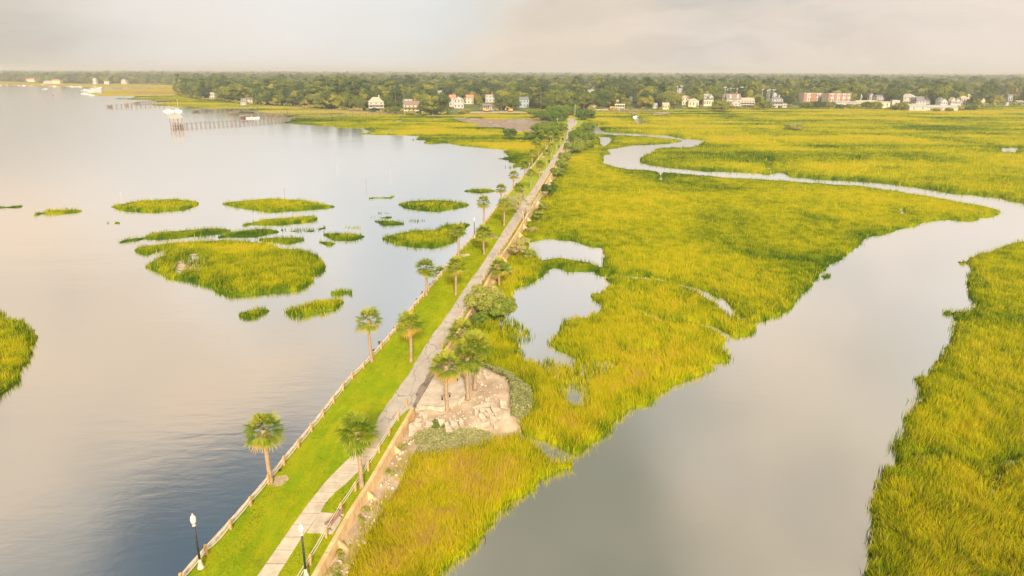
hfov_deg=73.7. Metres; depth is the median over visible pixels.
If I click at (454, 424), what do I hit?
concrete slab
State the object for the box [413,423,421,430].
concrete slab
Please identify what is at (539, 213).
bush
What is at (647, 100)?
live oak
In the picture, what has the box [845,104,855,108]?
tree
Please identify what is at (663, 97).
live oak
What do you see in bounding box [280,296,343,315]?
grass island
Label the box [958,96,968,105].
house
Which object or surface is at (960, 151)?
marsh grass
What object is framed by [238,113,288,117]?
pier
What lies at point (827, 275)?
grass island
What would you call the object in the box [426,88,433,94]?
pine tree
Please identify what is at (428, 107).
live oak
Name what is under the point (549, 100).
live oak
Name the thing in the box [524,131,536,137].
bush
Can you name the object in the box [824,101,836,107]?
tree
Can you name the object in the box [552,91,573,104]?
live oak
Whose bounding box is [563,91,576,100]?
live oak
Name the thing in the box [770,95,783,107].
house
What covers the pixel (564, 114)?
tree
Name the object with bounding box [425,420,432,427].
concrete slab
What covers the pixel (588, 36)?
sky
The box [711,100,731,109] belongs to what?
tree
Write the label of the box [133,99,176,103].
pier
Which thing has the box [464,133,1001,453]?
marsh grass
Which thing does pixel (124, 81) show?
house
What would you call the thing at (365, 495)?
retaining wall
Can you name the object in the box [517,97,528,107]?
house
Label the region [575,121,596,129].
bush
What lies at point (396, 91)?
pine tree
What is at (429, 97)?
live oak
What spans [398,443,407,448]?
weed
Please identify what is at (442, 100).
live oak
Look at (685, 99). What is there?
house
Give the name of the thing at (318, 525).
bench pad
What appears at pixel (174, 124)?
pier
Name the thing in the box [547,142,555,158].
palm tree
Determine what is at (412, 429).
concrete slab
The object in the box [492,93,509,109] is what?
live oak
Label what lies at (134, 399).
water
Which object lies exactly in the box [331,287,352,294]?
grass island
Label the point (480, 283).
rope fence
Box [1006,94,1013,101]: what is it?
house
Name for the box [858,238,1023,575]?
marsh grass
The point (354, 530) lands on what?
wall footing
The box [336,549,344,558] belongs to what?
weed
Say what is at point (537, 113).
tree
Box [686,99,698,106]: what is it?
house
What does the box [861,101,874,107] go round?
tree
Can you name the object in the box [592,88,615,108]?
live oak
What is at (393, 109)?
tree
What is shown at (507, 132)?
bush
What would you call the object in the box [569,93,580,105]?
live oak
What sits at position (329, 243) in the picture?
grass island
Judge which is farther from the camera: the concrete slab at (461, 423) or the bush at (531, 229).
the bush at (531, 229)
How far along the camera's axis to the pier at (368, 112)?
569.43 m
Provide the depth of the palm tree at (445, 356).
69.30 m
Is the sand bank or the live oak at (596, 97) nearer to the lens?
the sand bank
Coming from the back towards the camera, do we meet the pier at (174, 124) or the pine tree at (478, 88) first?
the pine tree at (478, 88)
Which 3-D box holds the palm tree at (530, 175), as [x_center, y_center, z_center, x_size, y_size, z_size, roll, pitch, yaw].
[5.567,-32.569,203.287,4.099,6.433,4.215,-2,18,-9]
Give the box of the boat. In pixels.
[163,104,173,111]
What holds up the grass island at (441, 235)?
on the water
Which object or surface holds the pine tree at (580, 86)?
on the land
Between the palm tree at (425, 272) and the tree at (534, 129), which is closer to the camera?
the palm tree at (425, 272)
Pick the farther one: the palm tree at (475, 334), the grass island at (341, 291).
the grass island at (341, 291)
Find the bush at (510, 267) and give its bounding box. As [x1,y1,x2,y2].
[500,262,512,272]
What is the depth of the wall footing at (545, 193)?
172.87 m
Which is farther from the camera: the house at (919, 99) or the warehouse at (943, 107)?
the house at (919, 99)
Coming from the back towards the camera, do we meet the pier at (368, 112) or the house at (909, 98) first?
the house at (909, 98)
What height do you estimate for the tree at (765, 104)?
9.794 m
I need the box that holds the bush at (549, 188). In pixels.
[541,182,557,195]
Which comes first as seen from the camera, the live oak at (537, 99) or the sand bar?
the sand bar
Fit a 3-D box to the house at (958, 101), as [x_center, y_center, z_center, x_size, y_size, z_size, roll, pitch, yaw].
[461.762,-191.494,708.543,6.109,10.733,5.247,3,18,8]
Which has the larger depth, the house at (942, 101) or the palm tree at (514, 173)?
the house at (942, 101)
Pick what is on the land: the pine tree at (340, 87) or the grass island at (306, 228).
the pine tree at (340, 87)
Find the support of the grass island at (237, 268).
on the water
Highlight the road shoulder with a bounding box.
[413,363,439,408]
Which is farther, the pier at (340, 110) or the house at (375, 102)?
the house at (375, 102)
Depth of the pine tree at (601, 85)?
687.78 m
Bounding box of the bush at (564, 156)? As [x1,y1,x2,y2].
[558,152,570,160]
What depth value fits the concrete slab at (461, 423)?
68.65 m
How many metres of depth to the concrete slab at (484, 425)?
69.11 m
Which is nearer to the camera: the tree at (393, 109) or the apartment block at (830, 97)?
the tree at (393, 109)
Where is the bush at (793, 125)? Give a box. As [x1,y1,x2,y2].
[785,122,804,129]
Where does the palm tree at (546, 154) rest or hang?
on the lawn at (322, 420)
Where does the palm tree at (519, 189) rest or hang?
on the lawn at (322, 420)
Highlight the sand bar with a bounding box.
[172,260,201,270]
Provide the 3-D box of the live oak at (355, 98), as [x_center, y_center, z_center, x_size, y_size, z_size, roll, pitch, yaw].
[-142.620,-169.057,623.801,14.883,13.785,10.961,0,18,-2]
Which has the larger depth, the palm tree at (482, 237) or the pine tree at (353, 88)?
the pine tree at (353, 88)
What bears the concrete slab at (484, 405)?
on the sand bank
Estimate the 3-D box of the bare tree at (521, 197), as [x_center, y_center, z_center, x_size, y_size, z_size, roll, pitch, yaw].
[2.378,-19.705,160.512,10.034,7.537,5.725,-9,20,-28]
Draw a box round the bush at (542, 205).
[537,202,547,209]
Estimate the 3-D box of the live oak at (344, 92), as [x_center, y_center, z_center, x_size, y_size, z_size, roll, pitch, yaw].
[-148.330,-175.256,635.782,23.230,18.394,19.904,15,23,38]
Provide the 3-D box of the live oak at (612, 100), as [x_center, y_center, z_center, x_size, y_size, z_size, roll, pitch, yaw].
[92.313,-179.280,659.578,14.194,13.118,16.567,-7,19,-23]
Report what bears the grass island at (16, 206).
on the water
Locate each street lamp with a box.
[190,513,204,569]
[298,522,309,575]
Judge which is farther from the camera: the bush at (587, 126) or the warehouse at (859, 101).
the warehouse at (859, 101)
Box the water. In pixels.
[0,85,1023,575]
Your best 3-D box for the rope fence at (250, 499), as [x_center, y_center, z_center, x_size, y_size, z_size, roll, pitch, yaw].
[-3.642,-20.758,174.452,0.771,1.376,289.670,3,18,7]
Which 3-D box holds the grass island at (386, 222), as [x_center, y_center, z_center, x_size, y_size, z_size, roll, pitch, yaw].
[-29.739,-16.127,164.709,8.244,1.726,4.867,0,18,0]
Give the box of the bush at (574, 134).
[568,129,590,140]
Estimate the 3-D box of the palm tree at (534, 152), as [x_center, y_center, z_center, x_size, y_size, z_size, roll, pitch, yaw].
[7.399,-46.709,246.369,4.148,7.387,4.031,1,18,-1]
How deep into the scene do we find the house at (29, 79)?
2032.39 m
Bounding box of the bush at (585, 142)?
[572,137,590,146]
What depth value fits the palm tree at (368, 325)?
80.06 m
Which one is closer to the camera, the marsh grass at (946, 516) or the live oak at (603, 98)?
the marsh grass at (946, 516)
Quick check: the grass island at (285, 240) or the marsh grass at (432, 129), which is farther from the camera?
the marsh grass at (432, 129)
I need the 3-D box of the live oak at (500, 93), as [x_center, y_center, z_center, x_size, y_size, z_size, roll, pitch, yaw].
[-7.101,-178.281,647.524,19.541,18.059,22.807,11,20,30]
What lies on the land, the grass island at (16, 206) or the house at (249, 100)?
the house at (249, 100)
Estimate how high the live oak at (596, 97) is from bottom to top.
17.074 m
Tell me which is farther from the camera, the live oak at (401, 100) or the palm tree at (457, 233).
the live oak at (401, 100)
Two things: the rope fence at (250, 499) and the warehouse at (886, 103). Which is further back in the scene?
the warehouse at (886, 103)
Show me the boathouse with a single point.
(244, 112)
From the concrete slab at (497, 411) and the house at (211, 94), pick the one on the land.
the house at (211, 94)
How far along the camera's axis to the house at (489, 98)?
793.97 m
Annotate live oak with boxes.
[282,88,294,94]
[285,95,294,105]
[290,90,298,99]
[296,89,311,104]
[305,91,323,101]
[319,90,336,108]
[320,94,335,108]
[323,94,334,108]
[333,95,347,109]
[340,90,353,95]
[343,93,362,104]
[348,95,363,107]
[356,90,368,104]
[356,100,364,110]
[361,88,383,101]
[383,96,393,105]
[387,99,401,107]
[389,96,403,105]
[412,94,428,111]
[417,99,439,114]
[420,99,437,114]
[426,95,439,114]
[427,103,438,114]
[431,95,449,111]
[439,102,450,110]
[475,98,483,108]
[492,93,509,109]
[495,90,509,108]
[506,94,520,109]
[533,94,541,108]
[537,94,558,105]
[540,96,555,106]
[542,89,563,102]
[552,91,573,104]
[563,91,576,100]
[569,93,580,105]
[573,93,593,107]
[582,92,600,104]
[588,92,602,104]
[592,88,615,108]
[597,94,613,106]
[606,96,614,106]
[620,97,629,105]
[632,96,648,104]
[637,95,654,108]
[647,93,658,101]
[657,91,671,103]
[669,97,682,108]
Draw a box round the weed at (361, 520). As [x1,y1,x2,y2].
[357,515,365,523]
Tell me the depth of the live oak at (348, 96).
624.40 m
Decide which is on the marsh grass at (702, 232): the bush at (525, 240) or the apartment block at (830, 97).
the bush at (525, 240)
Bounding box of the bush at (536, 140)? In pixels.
[531,137,541,142]
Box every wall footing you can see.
[325,430,417,575]
[454,167,559,353]
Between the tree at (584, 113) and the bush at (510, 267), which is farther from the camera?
the tree at (584, 113)
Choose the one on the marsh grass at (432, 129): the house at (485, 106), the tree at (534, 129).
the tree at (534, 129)
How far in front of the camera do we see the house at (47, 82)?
1788.61 m
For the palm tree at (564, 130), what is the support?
on the lawn at (322, 420)
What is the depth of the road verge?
126.41 m
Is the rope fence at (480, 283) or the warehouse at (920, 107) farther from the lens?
the warehouse at (920, 107)
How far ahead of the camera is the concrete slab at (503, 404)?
72.67 m
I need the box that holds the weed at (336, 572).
[324,563,341,575]
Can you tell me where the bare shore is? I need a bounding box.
[470,111,526,112]
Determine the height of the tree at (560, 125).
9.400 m
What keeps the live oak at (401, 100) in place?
on the land
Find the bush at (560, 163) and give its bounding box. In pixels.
[556,159,568,166]
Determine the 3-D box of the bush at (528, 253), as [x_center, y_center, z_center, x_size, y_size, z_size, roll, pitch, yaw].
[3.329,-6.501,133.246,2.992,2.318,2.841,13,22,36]
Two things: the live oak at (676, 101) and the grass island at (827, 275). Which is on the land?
the live oak at (676, 101)
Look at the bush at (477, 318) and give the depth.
96.76 m
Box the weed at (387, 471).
[385,468,393,475]
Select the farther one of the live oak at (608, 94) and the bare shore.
the live oak at (608, 94)
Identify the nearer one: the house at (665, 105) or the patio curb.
the patio curb
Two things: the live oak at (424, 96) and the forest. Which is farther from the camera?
the forest
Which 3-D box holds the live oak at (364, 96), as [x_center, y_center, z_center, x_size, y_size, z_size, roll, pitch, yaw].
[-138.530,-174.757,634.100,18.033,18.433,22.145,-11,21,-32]
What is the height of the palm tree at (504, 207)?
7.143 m
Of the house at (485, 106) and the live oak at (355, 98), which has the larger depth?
the live oak at (355, 98)
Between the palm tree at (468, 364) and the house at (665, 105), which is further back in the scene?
the house at (665, 105)
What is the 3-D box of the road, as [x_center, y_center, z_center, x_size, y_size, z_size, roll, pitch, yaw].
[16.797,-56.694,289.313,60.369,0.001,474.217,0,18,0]
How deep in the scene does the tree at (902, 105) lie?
661.35 m
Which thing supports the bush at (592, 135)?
on the marsh grass at (702, 232)
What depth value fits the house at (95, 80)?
1755.70 m
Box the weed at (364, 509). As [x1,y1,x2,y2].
[361,506,369,511]
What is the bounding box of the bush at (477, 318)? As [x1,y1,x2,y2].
[470,311,488,324]
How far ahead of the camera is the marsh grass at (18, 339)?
88.64 m
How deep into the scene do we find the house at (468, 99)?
750.35 m
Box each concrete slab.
[408,422,417,435]
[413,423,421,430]
[414,418,421,422]
[422,413,427,419]
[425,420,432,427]
[438,419,444,425]
[445,425,452,432]
[449,419,458,430]
[459,418,463,425]
[472,401,489,409]
[478,411,486,422]
[480,422,489,427]
[484,375,491,380]
[490,402,502,418]
[500,399,507,408]
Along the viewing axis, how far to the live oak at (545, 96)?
642.70 m
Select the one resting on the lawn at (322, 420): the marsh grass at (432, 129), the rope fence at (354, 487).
the rope fence at (354, 487)
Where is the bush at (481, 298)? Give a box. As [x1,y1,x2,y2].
[464,284,504,310]
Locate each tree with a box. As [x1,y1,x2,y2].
[239,409,286,484]
[307,82,320,90]
[332,82,346,104]
[334,410,382,488]
[347,84,360,95]
[353,305,384,362]
[389,88,401,100]
[389,106,399,113]
[394,310,427,362]
[414,258,437,295]
[425,347,465,411]
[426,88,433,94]
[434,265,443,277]
[443,316,477,379]
[444,255,466,295]
[448,223,465,255]
[452,341,484,400]
[456,327,495,389]
[472,83,484,97]
[473,223,495,254]
[476,195,489,222]
[487,256,512,284]
[495,183,506,198]
[497,198,511,225]
[504,188,541,219]
[507,170,519,185]
[513,182,526,209]
[519,159,529,177]
[524,168,536,188]
[527,108,539,115]
[529,148,537,167]
[530,121,542,131]
[533,110,547,117]
[533,121,560,138]
[533,160,545,177]
[534,83,547,108]
[535,141,542,156]
[539,110,562,121]
[542,134,548,147]
[542,148,550,166]
[545,104,567,111]
[546,107,568,118]
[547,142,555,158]
[552,120,563,131]
[553,136,560,150]
[558,131,563,145]
[561,126,567,139]
[563,104,579,114]
[575,83,586,106]
[575,108,595,119]
[596,83,608,89]
[617,83,626,93]
[640,91,649,106]
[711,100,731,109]
[750,104,759,108]
[755,100,773,109]
[799,101,813,107]
[812,100,825,107]
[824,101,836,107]
[834,104,844,108]
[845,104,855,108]
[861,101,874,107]
[872,101,883,108]
[894,101,911,108]
[965,105,977,109]
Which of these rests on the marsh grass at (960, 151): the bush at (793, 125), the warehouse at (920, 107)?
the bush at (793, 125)
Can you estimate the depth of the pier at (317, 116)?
534.62 m
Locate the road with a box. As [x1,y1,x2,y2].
[367,118,576,447]
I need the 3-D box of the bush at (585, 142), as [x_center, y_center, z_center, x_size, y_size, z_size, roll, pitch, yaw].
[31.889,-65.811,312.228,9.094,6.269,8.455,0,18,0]
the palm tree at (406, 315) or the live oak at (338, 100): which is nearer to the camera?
the palm tree at (406, 315)
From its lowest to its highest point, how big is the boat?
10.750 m
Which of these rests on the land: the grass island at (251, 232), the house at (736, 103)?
the house at (736, 103)
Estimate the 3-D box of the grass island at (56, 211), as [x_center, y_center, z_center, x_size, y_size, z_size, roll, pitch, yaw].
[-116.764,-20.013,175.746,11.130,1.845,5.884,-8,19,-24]
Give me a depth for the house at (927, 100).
730.72 m
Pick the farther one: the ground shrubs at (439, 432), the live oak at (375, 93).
the live oak at (375, 93)
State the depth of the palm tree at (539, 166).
223.73 m
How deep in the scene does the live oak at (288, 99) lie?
689.31 m
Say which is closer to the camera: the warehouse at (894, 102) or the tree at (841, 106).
the tree at (841, 106)
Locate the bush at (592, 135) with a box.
[583,130,596,139]
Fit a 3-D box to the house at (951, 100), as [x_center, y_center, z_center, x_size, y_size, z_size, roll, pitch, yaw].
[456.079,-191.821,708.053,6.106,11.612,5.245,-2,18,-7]
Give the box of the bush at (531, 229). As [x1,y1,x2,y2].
[526,227,537,231]
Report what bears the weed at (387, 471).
on the wall footing at (354, 530)
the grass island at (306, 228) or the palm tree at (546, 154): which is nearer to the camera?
the grass island at (306, 228)
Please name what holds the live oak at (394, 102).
on the land
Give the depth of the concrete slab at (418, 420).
68.90 m
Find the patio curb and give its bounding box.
[416,376,465,409]
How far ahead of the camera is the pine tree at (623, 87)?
687.64 m
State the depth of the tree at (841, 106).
678.71 m
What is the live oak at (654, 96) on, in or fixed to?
on the land
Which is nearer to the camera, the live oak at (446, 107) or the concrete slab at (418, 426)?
the concrete slab at (418, 426)
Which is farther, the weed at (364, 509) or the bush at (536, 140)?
the bush at (536, 140)
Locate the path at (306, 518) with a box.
[258,448,376,575]
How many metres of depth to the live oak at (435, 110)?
559.70 m
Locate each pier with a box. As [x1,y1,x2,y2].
[107,103,163,106]
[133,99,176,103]
[169,115,294,127]
[192,106,257,111]
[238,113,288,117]
[248,110,287,114]
[289,111,376,114]
[293,112,399,118]
[310,109,362,112]
[585,108,633,113]
[604,107,669,114]
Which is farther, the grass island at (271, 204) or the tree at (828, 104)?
the tree at (828, 104)
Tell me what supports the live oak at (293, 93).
on the land
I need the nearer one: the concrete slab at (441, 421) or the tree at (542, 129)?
the concrete slab at (441, 421)
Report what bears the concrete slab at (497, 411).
on the sand bank
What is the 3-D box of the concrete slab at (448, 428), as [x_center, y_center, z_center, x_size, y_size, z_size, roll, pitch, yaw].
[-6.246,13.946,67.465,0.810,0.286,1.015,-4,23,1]
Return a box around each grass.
[0,81,172,87]
[0,309,37,394]
[88,88,176,95]
[117,95,552,167]
[333,429,573,575]
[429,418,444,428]
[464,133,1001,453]
[582,105,1023,201]
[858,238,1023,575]
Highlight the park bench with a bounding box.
[325,507,343,529]
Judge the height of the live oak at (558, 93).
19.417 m
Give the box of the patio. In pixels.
[418,374,465,411]
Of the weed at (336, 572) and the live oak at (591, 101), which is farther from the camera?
the live oak at (591, 101)
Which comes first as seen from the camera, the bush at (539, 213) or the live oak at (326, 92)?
the bush at (539, 213)
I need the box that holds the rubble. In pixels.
[331,369,511,575]
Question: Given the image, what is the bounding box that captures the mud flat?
[457,118,549,130]
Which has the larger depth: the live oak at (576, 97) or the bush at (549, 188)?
the live oak at (576, 97)
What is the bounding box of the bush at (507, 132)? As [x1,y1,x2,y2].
[503,128,516,138]
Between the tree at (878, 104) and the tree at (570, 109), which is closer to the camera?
the tree at (570, 109)
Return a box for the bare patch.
[273,475,288,486]
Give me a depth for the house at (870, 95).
857.20 m
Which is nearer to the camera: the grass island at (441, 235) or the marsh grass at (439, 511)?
the marsh grass at (439, 511)
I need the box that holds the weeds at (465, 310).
[440,150,563,347]
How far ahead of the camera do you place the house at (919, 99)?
730.97 m
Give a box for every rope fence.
[178,147,546,575]
[297,399,407,575]
[441,147,563,347]
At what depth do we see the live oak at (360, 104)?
613.60 m
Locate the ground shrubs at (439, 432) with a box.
[405,427,493,455]
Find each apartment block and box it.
[797,93,821,104]
[821,93,851,101]
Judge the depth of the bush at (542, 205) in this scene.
177.58 m
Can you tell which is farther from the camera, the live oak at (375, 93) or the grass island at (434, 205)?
the live oak at (375, 93)
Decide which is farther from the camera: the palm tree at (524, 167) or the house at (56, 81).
the house at (56, 81)
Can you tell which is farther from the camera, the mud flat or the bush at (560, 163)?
the mud flat
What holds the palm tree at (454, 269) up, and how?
on the lawn at (322, 420)
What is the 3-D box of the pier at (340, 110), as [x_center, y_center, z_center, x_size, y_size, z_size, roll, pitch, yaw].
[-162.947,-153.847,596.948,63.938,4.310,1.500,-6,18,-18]
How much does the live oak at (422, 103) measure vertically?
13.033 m
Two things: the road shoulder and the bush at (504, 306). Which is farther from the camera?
the bush at (504, 306)
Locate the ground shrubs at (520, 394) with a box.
[470,359,533,419]
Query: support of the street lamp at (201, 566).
on the lawn at (322, 420)
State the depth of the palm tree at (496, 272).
114.30 m
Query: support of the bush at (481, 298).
on the marsh grass at (702, 232)
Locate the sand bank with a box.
[411,359,529,456]
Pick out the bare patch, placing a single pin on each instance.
(279, 482)
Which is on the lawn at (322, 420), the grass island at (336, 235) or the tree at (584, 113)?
the tree at (584, 113)
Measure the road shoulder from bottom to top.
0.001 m
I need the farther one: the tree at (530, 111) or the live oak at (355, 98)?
the live oak at (355, 98)
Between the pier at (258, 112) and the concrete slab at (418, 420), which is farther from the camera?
the pier at (258, 112)
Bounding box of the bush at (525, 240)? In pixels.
[519,237,530,242]
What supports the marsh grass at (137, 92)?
on the water
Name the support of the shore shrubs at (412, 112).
on the land
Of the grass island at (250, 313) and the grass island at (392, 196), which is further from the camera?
the grass island at (392, 196)
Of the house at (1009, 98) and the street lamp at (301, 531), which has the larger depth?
the house at (1009, 98)
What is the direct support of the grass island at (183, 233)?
on the water
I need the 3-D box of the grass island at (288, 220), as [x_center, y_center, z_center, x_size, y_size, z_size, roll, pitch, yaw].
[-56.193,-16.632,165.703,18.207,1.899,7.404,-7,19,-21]
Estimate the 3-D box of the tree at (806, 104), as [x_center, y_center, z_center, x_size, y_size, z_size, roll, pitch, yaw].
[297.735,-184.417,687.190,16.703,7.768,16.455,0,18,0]
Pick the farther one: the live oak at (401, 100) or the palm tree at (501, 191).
the live oak at (401, 100)
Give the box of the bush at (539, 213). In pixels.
[533,210,543,219]
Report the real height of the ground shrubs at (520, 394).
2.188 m
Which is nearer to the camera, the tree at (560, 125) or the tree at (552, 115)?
the tree at (560, 125)
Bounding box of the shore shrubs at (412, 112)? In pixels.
[84,82,1023,114]
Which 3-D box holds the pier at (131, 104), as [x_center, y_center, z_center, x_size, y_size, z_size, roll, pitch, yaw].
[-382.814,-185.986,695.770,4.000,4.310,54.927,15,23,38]
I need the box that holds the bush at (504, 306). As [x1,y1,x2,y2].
[481,296,517,321]
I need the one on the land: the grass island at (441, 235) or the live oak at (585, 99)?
the live oak at (585, 99)
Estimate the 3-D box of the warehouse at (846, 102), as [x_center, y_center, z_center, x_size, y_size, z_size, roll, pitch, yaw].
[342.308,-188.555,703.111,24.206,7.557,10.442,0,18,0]
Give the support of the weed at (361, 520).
on the wall footing at (354, 530)
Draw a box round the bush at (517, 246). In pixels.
[508,240,525,256]
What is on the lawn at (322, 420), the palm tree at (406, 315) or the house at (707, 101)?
the palm tree at (406, 315)
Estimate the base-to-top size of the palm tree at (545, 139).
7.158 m
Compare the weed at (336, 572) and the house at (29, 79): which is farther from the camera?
the house at (29, 79)
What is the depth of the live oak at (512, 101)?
634.23 m
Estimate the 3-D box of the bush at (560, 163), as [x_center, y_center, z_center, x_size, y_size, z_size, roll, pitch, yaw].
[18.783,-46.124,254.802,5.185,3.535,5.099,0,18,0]
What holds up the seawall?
on the lawn at (322, 420)
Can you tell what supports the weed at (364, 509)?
on the wall footing at (354, 530)
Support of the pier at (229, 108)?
in the water
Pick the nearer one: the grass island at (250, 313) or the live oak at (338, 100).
the grass island at (250, 313)
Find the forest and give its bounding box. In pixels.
[0,70,1023,104]
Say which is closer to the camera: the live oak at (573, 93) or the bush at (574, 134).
the bush at (574, 134)
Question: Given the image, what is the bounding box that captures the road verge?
[447,128,572,344]
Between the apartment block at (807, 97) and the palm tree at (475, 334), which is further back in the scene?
the apartment block at (807, 97)
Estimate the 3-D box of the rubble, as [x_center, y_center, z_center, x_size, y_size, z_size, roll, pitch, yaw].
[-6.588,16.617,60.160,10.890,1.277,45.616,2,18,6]
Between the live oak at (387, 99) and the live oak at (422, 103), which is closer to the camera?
the live oak at (422, 103)
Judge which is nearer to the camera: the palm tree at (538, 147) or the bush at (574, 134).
the palm tree at (538, 147)
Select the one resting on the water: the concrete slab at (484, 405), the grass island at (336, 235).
the grass island at (336, 235)
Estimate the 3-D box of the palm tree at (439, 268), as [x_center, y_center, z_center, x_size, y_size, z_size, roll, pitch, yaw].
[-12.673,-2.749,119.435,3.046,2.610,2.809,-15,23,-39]
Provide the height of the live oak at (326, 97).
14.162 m
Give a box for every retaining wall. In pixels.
[311,407,414,575]
[444,141,569,351]
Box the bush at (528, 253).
[522,250,535,257]
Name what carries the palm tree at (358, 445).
on the lawn at (322, 420)
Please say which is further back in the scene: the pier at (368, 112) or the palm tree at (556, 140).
the pier at (368, 112)
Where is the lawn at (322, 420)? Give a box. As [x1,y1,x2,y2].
[186,109,590,575]
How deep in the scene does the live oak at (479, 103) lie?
653.90 m
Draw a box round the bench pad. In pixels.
[307,512,343,533]
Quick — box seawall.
[182,146,547,575]
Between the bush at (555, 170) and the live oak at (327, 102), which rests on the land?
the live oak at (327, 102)
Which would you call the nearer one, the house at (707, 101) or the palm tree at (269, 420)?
the palm tree at (269, 420)
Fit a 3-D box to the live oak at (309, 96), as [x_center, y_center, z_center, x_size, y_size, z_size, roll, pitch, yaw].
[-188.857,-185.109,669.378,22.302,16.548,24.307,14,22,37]
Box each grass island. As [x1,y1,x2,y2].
[0,204,21,207]
[33,206,81,215]
[111,196,198,211]
[117,225,230,242]
[134,237,325,296]
[218,225,278,237]
[223,196,334,211]
[238,305,268,318]
[242,214,318,225]
[259,234,303,243]
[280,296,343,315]
[281,224,324,231]
[319,238,334,245]
[323,230,364,239]
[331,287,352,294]
[369,195,393,198]
[375,218,403,224]
[381,222,469,246]
[398,198,468,210]
[465,187,494,192]
[821,272,830,277]
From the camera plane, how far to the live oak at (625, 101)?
684.39 m
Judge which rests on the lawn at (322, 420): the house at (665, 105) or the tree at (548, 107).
the tree at (548, 107)
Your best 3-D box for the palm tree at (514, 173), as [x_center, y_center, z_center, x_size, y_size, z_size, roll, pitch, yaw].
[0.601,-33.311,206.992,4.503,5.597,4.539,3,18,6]
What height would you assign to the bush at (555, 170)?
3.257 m
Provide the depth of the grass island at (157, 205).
182.47 m
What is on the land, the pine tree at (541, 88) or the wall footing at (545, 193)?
the pine tree at (541, 88)
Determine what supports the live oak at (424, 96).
on the land
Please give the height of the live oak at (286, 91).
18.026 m
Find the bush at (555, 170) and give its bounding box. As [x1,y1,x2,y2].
[549,167,564,175]
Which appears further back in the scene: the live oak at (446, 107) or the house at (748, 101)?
the house at (748, 101)
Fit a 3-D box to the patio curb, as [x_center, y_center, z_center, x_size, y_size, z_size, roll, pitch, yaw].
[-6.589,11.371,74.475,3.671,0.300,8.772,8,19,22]
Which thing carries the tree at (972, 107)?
on the land
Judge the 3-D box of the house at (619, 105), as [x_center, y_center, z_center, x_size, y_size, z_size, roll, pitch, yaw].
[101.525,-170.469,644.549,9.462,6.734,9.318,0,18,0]
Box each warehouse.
[831,101,857,107]
[855,100,877,108]
[879,101,890,107]
[890,100,899,106]
[903,104,927,110]
[927,105,958,110]
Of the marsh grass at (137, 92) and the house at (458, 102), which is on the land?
the house at (458, 102)
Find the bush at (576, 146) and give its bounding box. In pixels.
[563,141,584,152]
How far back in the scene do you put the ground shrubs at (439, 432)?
66.60 m
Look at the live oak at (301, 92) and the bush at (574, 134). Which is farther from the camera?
the live oak at (301, 92)
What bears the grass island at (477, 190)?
on the water
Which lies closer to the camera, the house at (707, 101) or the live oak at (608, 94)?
the live oak at (608, 94)
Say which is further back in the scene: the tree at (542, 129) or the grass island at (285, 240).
the tree at (542, 129)
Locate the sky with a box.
[0,0,1023,73]
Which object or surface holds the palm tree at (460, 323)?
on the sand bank
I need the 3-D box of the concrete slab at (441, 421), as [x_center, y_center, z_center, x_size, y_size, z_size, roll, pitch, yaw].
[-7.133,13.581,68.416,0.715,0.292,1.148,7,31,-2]
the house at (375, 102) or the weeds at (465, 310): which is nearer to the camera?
the weeds at (465, 310)
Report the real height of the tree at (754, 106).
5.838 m
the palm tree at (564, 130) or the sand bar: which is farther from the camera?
the palm tree at (564, 130)
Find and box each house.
[24,78,35,81]
[43,80,51,83]
[51,79,62,83]
[92,78,97,83]
[121,79,128,83]
[209,92,215,98]
[241,98,253,102]
[368,95,383,108]
[403,99,419,113]
[449,93,455,106]
[454,96,463,107]
[464,93,473,103]
[482,104,491,111]
[485,91,494,101]
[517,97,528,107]
[614,104,624,109]
[662,102,669,108]
[680,96,690,104]
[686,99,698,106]
[702,96,713,105]
[724,92,740,106]
[730,100,741,107]
[740,98,754,106]
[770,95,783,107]
[867,93,872,99]
[872,95,883,100]
[900,94,915,102]
[914,96,924,103]
[925,96,930,104]
[937,98,947,104]
[948,97,955,104]
[955,98,961,105]
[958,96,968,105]
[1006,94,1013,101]
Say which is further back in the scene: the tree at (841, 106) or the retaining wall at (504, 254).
the tree at (841, 106)
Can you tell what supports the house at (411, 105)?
on the land
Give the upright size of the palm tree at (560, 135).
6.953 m
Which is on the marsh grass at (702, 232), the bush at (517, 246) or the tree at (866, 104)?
the bush at (517, 246)
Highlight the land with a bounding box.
[0,80,1023,115]
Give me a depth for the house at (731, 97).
706.46 m
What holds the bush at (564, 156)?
on the marsh grass at (702, 232)
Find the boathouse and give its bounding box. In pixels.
[239,111,253,116]
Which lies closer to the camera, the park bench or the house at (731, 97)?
the park bench
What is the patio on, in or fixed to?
on the sand bank
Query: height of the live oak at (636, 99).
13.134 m

